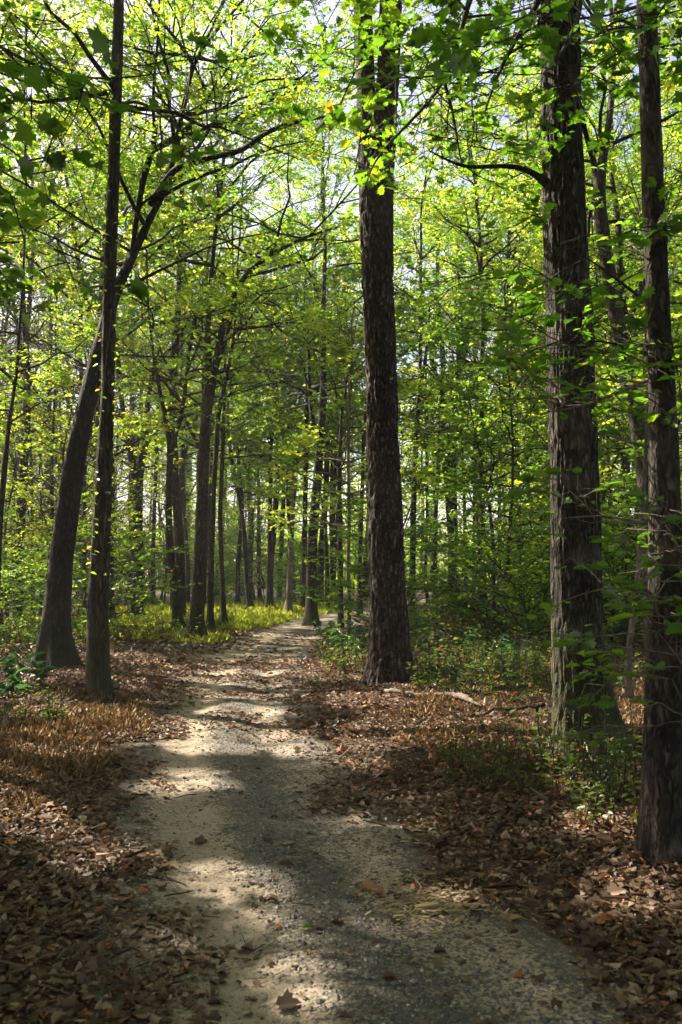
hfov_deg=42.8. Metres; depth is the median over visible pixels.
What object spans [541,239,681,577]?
understory tree
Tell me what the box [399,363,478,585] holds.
woodland tree
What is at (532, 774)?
dead stick
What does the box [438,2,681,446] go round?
woodland tree
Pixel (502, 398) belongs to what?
slender tree
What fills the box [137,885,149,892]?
fallen leaf
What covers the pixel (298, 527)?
understory tree
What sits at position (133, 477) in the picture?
forked tree
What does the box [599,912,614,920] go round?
fallen leaf
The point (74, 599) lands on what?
shrub
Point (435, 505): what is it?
slender tree
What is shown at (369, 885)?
fallen leaf
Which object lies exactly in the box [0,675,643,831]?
dry grass
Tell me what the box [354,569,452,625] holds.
shrub
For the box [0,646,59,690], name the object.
cane plant
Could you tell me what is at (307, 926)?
fallen leaf
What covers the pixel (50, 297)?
woodland tree
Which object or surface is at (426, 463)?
slender tree
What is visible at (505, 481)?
understory tree
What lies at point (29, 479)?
understory tree
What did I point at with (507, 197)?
oak tree
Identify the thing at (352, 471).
woodland tree
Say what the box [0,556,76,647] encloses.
shrub
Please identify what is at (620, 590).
shrub
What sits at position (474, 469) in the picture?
slender tree
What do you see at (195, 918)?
fallen leaf
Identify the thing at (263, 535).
shrub
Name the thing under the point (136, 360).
woodland tree
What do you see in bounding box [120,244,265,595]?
woodland tree
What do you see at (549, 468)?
understory tree
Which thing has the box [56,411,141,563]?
understory tree
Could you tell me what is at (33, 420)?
woodland tree
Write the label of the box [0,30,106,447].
shade tree
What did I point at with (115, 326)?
climbing vine
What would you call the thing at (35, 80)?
overhanging maple
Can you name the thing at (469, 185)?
woodland tree
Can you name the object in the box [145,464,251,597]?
understory tree
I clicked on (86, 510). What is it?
understory tree
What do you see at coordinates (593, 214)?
woodland tree
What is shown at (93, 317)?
woodland tree
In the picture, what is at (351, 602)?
shrub
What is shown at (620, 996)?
fallen leaf
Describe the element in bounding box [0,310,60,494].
woodland tree
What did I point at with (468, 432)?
slender tree
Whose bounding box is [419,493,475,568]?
understory tree
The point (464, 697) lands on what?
fallen log
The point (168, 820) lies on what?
path
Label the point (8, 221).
shade tree
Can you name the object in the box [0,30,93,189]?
shade tree
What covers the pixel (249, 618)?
meadow grass
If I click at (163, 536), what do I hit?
understory tree
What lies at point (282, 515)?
slender tree
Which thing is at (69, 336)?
woodland tree
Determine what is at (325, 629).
cane plant
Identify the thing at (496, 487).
shrub
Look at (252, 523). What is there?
understory tree
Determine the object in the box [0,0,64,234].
shade tree
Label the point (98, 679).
maple tree
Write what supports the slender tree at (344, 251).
on the ground at (532, 905)
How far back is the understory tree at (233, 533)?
44.43 m
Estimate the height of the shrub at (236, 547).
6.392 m
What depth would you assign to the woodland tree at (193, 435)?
31.73 m
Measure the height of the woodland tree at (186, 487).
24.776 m
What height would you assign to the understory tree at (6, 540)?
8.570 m
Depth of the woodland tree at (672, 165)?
34.16 m
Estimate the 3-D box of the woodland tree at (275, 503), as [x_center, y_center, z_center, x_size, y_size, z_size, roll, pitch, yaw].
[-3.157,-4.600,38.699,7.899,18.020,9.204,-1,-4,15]
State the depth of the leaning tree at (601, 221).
14.11 m
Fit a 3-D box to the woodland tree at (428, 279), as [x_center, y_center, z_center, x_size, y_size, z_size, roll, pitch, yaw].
[4.261,-8.497,37.059,11.402,25.574,13.158,3,-5,-38]
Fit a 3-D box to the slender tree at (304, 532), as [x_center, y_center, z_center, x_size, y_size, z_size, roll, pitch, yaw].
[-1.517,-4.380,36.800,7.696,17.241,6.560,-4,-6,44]
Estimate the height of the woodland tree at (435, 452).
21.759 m
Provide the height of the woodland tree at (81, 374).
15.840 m
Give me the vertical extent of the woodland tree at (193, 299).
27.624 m
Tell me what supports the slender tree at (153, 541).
on the ground at (532, 905)
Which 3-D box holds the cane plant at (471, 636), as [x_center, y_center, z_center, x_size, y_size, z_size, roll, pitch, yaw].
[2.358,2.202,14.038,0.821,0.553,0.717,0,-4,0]
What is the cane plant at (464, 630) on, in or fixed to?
on the ground at (532, 905)
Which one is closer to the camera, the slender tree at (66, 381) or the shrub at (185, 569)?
the slender tree at (66, 381)
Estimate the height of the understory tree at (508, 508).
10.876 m
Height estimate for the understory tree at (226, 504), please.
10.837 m
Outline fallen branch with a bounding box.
[429,702,545,746]
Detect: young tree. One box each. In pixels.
[206,244,466,640]
[250,295,421,628]
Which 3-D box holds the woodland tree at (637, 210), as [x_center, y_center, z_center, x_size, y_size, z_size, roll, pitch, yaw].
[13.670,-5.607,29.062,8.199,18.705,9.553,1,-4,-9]
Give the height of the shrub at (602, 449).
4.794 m
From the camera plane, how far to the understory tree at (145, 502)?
60.98 m
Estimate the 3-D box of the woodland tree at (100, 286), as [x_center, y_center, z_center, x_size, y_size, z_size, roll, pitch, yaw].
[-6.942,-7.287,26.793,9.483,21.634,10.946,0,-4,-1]
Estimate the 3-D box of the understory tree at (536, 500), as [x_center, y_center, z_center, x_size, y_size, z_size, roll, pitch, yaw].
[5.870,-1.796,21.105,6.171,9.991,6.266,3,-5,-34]
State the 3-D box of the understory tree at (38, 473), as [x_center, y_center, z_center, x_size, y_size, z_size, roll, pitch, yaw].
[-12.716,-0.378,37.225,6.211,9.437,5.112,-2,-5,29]
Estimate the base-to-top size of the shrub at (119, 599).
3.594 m
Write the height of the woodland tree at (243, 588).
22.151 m
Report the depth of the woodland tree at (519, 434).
49.58 m
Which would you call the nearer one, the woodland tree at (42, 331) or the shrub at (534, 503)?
the shrub at (534, 503)
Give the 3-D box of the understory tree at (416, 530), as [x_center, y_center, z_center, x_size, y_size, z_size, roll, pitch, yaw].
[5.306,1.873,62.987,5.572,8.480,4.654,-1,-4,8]
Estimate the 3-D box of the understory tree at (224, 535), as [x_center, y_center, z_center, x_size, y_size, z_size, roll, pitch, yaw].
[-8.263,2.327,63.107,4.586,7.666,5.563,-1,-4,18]
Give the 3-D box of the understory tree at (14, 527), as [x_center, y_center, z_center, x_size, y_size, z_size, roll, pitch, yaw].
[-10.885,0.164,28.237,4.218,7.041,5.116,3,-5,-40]
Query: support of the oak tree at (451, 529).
on the ground at (532, 905)
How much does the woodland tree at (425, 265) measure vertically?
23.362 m
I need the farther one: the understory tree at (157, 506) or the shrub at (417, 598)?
the understory tree at (157, 506)
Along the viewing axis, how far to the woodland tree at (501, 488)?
72.46 m
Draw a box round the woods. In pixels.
[1,374,681,593]
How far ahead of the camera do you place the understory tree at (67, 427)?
20.79 m
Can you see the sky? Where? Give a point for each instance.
(332, 3)
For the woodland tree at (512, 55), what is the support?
on the ground at (532, 905)
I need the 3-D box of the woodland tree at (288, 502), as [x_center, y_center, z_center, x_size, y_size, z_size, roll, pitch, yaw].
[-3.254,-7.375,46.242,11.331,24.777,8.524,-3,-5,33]
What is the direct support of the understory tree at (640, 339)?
on the ground at (532, 905)
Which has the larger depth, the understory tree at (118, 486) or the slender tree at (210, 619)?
the understory tree at (118, 486)
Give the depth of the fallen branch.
7.44 m
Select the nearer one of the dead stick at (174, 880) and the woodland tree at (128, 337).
the dead stick at (174, 880)
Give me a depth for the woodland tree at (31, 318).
65.34 m
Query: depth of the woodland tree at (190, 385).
39.66 m
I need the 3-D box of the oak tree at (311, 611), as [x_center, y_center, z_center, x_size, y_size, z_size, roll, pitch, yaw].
[-0.840,-6.260,28.031,9.467,19.970,10.578,0,-4,0]
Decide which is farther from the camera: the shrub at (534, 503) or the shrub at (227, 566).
the shrub at (227, 566)
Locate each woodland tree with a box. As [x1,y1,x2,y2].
[0,0,257,616]
[0,1,152,608]
[0,58,168,579]
[0,91,94,409]
[0,189,126,589]
[0,204,99,478]
[0,209,75,478]
[0,226,135,595]
[0,240,168,611]
[0,276,63,414]
[0,308,78,530]
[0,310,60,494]
[0,328,122,532]
[1,58,239,605]
[1,205,156,468]
[4,0,339,617]
[4,261,124,589]
[31,131,232,601]
[32,200,175,481]
[54,215,175,480]
[63,160,200,513]
[73,189,280,531]
[93,172,288,605]
[114,195,340,509]
[115,225,263,558]
[116,212,280,608]
[118,207,213,592]
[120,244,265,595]
[122,371,248,545]
[126,191,280,596]
[126,370,239,575]
[177,275,340,600]
[188,352,317,595]
[198,232,362,605]
[211,81,445,602]
[218,216,364,599]
[236,147,364,602]
[266,256,411,586]
[273,289,365,562]
[286,210,469,599]
[296,6,528,534]
[354,154,546,592]
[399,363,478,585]
[400,333,496,571]
[416,369,526,542]
[422,18,629,556]
[427,161,602,499]
[430,130,681,498]
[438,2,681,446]
[447,91,676,494]
[447,154,629,443]
[466,264,605,505]
[496,7,681,612]
[501,1,681,391]
[503,133,636,454]
[521,86,681,487]
[525,344,635,571]
[542,144,681,496]
[590,67,681,450]
[596,268,679,518]
[605,105,681,399]
[610,137,681,452]
[616,31,681,93]
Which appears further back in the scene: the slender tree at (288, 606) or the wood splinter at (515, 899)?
the slender tree at (288, 606)
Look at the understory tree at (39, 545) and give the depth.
21.83 m
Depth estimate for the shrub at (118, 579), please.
42.95 m
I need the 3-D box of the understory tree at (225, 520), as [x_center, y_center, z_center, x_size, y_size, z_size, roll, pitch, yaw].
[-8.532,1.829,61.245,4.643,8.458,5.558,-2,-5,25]
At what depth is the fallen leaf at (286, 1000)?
3.24 m
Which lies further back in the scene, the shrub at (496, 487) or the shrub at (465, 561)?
the shrub at (496, 487)
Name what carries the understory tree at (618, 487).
on the ground at (532, 905)
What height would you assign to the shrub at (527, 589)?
3.234 m
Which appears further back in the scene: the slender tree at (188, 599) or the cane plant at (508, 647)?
the slender tree at (188, 599)
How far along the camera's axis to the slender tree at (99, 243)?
30.88 m
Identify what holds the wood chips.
on the path
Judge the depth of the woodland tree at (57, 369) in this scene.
48.74 m
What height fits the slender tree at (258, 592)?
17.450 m
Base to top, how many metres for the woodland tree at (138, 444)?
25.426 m
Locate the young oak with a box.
[515,406,681,771]
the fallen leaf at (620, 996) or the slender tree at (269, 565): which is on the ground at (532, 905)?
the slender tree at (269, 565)
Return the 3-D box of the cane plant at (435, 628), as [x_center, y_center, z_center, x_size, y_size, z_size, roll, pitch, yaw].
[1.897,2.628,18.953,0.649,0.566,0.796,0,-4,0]
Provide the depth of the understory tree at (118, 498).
52.09 m
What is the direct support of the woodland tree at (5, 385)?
on the ground at (532, 905)
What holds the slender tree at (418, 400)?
on the ground at (532, 905)
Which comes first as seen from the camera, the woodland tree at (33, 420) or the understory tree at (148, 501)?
the understory tree at (148, 501)
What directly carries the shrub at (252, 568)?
on the ground at (532, 905)
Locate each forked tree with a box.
[1,37,244,616]
[8,19,317,629]
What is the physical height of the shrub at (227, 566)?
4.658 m
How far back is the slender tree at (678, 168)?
20.24 m
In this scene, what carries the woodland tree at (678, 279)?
on the ground at (532, 905)
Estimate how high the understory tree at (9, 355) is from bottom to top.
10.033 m
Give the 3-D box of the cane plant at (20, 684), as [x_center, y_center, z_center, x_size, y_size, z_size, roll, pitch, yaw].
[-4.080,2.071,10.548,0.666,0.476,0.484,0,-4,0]
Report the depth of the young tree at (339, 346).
20.03 m
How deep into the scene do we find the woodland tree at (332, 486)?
48.24 m
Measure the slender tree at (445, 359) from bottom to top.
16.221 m
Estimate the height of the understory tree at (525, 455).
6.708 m
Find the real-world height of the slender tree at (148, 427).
15.582 m
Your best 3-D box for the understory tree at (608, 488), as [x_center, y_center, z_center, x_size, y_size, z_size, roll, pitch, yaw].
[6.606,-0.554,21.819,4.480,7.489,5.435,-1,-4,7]
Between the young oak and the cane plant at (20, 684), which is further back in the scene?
the cane plant at (20, 684)
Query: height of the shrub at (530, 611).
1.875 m
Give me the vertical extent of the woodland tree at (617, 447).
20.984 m
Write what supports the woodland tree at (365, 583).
on the ground at (532, 905)
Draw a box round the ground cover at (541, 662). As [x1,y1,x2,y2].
[0,591,645,828]
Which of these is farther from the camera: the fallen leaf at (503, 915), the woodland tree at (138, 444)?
the woodland tree at (138, 444)
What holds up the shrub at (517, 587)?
on the ground at (532, 905)
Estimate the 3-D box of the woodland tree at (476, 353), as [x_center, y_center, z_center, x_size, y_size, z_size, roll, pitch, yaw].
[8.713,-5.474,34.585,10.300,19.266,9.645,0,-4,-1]
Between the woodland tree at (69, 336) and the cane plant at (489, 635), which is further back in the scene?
the woodland tree at (69, 336)
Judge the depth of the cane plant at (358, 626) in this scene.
20.64 m
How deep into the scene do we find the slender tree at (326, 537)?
39.30 m
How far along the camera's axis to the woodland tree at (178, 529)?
27.93 m
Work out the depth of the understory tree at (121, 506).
46.11 m
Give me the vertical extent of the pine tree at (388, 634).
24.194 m
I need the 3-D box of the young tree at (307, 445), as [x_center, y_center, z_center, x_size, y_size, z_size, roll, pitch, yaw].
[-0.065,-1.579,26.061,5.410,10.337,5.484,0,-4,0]
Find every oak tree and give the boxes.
[0,0,448,638]
[0,5,210,619]
[191,3,468,625]
[216,0,681,760]
[393,137,541,610]
[394,79,598,595]
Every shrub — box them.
[0,543,45,634]
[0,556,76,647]
[1,504,202,631]
[2,557,44,608]
[4,543,114,610]
[6,528,79,612]
[74,507,186,606]
[78,532,162,606]
[114,501,193,594]
[114,549,124,598]
[148,555,207,593]
[157,523,247,593]
[190,567,234,600]
[214,564,254,594]
[215,510,276,586]
[215,530,299,593]
[224,526,301,604]
[257,555,329,598]
[260,538,344,603]
[289,506,493,645]
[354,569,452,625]
[404,506,545,617]
[405,524,550,633]
[417,502,631,649]
[418,566,474,610]
[439,467,550,601]
[494,489,635,617]
[495,506,619,632]
[499,561,543,620]
[499,563,613,646]
[516,491,643,650]
[524,443,681,642]
[536,523,643,641]
[602,537,642,631]
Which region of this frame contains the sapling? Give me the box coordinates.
[488,91,681,698]
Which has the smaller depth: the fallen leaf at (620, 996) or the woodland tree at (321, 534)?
the fallen leaf at (620, 996)
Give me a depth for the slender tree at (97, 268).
24.80 m
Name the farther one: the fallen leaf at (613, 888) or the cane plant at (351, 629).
the cane plant at (351, 629)
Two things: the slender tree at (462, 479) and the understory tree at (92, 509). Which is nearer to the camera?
the slender tree at (462, 479)
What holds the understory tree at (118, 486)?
on the ground at (532, 905)
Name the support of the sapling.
on the ground at (532, 905)
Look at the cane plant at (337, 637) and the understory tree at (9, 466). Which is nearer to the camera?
the cane plant at (337, 637)
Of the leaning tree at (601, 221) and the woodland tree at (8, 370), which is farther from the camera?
the woodland tree at (8, 370)
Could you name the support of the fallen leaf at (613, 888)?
on the ground at (532, 905)
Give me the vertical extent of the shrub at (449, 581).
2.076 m
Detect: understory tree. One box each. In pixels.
[0,205,86,551]
[0,262,184,555]
[0,293,163,614]
[0,319,155,578]
[0,323,119,616]
[0,324,90,625]
[0,336,119,616]
[0,392,122,608]
[0,401,93,568]
[0,428,57,564]
[0,431,46,608]
[0,436,47,610]
[1,356,49,538]
[24,466,125,564]
[27,463,94,561]
[31,337,216,565]
[42,452,164,610]
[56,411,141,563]
[57,471,123,572]
[77,456,172,588]
[87,437,155,564]
[88,446,151,558]
[114,448,188,564]
[114,449,195,589]
[114,457,166,560]
[115,411,222,605]
[121,451,207,572]
[122,434,235,603]
[143,470,195,584]
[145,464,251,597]
[157,447,243,582]
[190,492,235,585]
[193,443,309,594]
[207,444,301,601]
[214,492,246,577]
[215,446,286,600]
[224,451,301,587]
[263,466,346,569]
[273,482,344,597]
[279,306,515,621]
[319,462,365,595]
[344,444,445,562]
[403,364,549,620]
[404,491,445,592]
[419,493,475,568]
[446,473,511,598]
[462,436,541,594]
[468,241,681,564]
[481,295,681,564]
[495,441,543,575]
[502,441,549,589]
[503,375,632,567]
[509,383,644,617]
[513,369,680,630]
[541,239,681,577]
[598,355,681,569]
[599,296,681,504]
[599,335,681,527]
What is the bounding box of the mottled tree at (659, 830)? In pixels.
[277,0,681,865]
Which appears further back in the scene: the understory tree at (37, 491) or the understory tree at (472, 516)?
the understory tree at (472, 516)
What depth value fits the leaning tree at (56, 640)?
14.76 m
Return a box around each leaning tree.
[0,0,473,669]
[374,0,681,663]
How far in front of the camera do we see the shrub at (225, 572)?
53.84 m
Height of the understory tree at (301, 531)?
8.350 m
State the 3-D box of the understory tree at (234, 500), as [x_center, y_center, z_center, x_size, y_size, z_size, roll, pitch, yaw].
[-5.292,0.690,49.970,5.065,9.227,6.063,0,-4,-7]
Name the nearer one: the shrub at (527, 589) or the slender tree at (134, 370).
the shrub at (527, 589)
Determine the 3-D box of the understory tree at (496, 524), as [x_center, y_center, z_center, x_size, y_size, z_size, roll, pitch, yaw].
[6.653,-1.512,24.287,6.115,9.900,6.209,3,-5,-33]
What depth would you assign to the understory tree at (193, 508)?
52.80 m
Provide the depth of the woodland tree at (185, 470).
68.38 m
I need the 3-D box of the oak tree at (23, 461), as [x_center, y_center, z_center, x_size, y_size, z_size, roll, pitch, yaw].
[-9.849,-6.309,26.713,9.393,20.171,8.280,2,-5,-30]
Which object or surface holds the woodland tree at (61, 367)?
on the ground at (532, 905)
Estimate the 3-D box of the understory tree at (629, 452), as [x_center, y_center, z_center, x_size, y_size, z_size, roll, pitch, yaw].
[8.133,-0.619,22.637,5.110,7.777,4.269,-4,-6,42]
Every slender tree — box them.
[0,0,181,590]
[0,38,188,589]
[0,139,150,615]
[11,92,227,626]
[12,232,167,614]
[17,130,163,477]
[60,34,411,631]
[118,116,357,625]
[118,277,202,604]
[121,242,342,608]
[124,312,236,603]
[172,217,342,607]
[189,200,365,612]
[195,315,296,605]
[216,305,283,598]
[220,204,396,609]
[244,304,354,599]
[262,204,460,616]
[268,241,365,605]
[286,104,518,611]
[296,304,366,602]
[356,279,498,604]
[361,41,627,624]
[396,260,549,633]
[397,328,498,602]
[405,309,535,598]
[409,238,533,608]
[419,267,629,635]
[424,222,602,542]
[445,288,545,596]
[491,34,681,624]
[518,55,681,465]
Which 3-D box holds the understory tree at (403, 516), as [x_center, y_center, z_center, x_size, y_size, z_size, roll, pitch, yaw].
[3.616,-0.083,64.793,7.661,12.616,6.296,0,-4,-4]
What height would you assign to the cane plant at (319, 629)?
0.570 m
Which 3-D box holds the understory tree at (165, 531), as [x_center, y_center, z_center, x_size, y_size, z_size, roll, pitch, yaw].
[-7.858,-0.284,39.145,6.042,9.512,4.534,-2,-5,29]
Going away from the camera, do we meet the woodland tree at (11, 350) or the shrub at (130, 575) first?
the shrub at (130, 575)
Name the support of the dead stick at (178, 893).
on the path
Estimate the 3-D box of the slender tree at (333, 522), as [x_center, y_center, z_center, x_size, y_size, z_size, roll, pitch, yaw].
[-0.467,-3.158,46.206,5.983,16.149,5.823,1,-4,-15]
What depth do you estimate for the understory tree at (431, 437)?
22.21 m
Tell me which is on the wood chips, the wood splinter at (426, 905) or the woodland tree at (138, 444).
the wood splinter at (426, 905)
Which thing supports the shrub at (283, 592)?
on the ground at (532, 905)
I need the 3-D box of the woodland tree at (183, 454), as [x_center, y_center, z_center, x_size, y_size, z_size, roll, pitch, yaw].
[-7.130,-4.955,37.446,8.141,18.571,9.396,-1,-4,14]
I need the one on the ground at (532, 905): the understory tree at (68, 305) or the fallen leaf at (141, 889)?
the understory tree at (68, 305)
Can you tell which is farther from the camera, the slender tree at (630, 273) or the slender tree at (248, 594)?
the slender tree at (248, 594)
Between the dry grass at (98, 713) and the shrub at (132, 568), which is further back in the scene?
the shrub at (132, 568)
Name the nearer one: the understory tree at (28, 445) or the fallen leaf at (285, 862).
the fallen leaf at (285, 862)
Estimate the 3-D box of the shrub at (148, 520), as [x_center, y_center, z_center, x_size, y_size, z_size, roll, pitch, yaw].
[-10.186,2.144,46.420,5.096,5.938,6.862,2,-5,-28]
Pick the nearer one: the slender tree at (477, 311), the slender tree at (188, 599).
the slender tree at (477, 311)
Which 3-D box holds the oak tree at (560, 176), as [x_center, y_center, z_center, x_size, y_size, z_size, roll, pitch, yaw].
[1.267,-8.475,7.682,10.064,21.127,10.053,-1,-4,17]
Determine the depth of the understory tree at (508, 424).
23.98 m
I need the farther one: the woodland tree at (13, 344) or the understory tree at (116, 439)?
the woodland tree at (13, 344)
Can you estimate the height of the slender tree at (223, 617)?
15.971 m
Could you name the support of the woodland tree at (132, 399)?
on the ground at (532, 905)
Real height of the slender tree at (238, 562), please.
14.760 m
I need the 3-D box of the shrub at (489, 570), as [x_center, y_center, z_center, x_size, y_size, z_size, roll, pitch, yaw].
[3.771,1.333,17.147,4.393,3.203,3.527,1,-4,-8]
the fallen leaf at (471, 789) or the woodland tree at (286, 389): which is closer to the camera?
the fallen leaf at (471, 789)
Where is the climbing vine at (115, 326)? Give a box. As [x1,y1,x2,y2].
[83,52,129,609]
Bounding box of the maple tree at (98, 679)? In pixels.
[0,0,357,696]
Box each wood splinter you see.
[415,901,439,908]
[428,930,441,933]
[507,897,521,900]
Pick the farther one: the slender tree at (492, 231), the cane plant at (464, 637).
the slender tree at (492, 231)
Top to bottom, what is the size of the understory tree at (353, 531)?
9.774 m
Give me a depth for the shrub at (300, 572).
40.99 m
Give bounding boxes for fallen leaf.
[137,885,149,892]
[190,913,202,923]
[194,834,207,842]
[276,988,301,1009]
[278,859,293,864]
[302,924,313,927]
[357,880,373,889]
[467,787,476,791]
[498,909,519,920]
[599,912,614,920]
[606,881,627,894]
[615,986,640,1004]
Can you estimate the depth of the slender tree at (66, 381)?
17.32 m
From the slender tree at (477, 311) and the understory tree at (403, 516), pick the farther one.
the understory tree at (403, 516)
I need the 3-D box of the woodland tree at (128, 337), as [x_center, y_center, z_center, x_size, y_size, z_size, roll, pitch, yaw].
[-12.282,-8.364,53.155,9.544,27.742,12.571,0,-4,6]
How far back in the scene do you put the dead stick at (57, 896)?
4.21 m
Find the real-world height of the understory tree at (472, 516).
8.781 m
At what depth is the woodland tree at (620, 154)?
27.02 m
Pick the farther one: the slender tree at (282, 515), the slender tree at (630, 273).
the slender tree at (282, 515)
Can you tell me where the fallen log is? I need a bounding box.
[378,687,481,706]
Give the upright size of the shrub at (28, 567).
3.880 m
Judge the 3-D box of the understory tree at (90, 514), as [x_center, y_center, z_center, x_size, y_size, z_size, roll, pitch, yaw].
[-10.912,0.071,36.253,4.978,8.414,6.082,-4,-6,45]
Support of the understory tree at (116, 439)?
on the ground at (532, 905)
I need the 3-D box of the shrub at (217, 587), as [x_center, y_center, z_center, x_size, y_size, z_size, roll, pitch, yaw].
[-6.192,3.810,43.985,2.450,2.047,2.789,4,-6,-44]
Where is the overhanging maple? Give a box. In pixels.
[0,14,243,328]
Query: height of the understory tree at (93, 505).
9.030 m
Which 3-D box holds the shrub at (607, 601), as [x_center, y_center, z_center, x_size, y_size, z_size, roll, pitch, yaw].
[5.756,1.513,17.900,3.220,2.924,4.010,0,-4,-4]
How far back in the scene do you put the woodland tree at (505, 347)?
46.03 m
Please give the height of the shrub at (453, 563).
3.494 m
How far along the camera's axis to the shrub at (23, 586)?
30.34 m
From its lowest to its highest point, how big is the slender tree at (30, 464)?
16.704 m
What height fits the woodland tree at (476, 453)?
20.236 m
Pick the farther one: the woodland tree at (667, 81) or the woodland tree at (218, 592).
the woodland tree at (218, 592)
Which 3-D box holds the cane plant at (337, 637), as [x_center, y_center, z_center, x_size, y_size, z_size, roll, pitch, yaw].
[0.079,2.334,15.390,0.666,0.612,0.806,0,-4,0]
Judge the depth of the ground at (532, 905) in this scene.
5.00 m
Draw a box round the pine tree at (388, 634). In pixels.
[354,0,416,685]
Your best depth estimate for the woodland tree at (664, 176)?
38.15 m
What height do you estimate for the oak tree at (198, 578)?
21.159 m
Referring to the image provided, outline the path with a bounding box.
[76,594,670,1023]
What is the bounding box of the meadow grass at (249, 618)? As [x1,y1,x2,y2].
[3,597,476,643]
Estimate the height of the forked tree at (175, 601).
15.200 m
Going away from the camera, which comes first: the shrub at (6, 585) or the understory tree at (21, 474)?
the shrub at (6, 585)
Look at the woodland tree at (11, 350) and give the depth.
50.90 m
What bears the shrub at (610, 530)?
on the ground at (532, 905)
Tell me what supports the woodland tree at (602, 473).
on the ground at (532, 905)
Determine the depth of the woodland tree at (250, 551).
46.41 m
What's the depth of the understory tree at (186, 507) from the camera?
62.68 m
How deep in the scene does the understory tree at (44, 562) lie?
26.70 m
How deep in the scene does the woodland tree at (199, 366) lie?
56.04 m
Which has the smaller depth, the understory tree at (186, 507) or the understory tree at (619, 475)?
the understory tree at (619, 475)
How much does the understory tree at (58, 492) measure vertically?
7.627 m
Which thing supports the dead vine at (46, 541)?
hanging from the leaning tree at (56, 640)
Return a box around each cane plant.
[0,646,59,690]
[0,662,31,698]
[311,620,336,638]
[321,626,346,652]
[327,626,363,653]
[344,620,367,652]
[353,615,368,634]
[416,620,438,637]
[437,626,467,642]
[455,624,490,652]
[464,630,508,657]
[480,625,520,645]
[495,640,532,662]
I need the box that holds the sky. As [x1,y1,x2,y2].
[0,0,681,576]
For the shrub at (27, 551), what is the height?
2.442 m
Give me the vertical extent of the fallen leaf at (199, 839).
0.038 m
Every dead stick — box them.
[38,892,91,901]
[161,873,186,886]
[164,890,192,896]
[531,773,570,776]
[571,693,598,775]
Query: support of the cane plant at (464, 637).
on the ground at (532, 905)
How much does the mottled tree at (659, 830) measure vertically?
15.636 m
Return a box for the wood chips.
[318,828,612,960]
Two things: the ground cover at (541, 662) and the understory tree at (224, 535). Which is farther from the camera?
the understory tree at (224, 535)
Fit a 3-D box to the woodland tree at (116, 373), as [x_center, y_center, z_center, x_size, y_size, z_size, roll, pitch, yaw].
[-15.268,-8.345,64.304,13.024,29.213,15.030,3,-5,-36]
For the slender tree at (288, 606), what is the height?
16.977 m
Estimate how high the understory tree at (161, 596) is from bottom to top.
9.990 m
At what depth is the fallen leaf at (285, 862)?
4.77 m
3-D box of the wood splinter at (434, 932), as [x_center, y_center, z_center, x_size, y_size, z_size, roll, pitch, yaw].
[0.413,1.844,3.821,0.060,0.013,0.013,0,-4,0]
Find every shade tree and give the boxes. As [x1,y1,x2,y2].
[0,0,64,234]
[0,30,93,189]
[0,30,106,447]
[0,89,65,308]
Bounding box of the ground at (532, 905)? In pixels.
[0,579,681,1023]
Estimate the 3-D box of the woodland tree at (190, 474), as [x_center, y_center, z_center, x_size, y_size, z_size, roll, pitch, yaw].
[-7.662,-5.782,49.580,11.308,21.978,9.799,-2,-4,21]
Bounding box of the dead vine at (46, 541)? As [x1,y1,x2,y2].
[26,519,83,577]
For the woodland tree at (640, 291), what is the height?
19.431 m
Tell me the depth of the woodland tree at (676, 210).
47.69 m
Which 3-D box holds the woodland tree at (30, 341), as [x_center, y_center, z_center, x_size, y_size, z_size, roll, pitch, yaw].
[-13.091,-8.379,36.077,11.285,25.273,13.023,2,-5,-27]

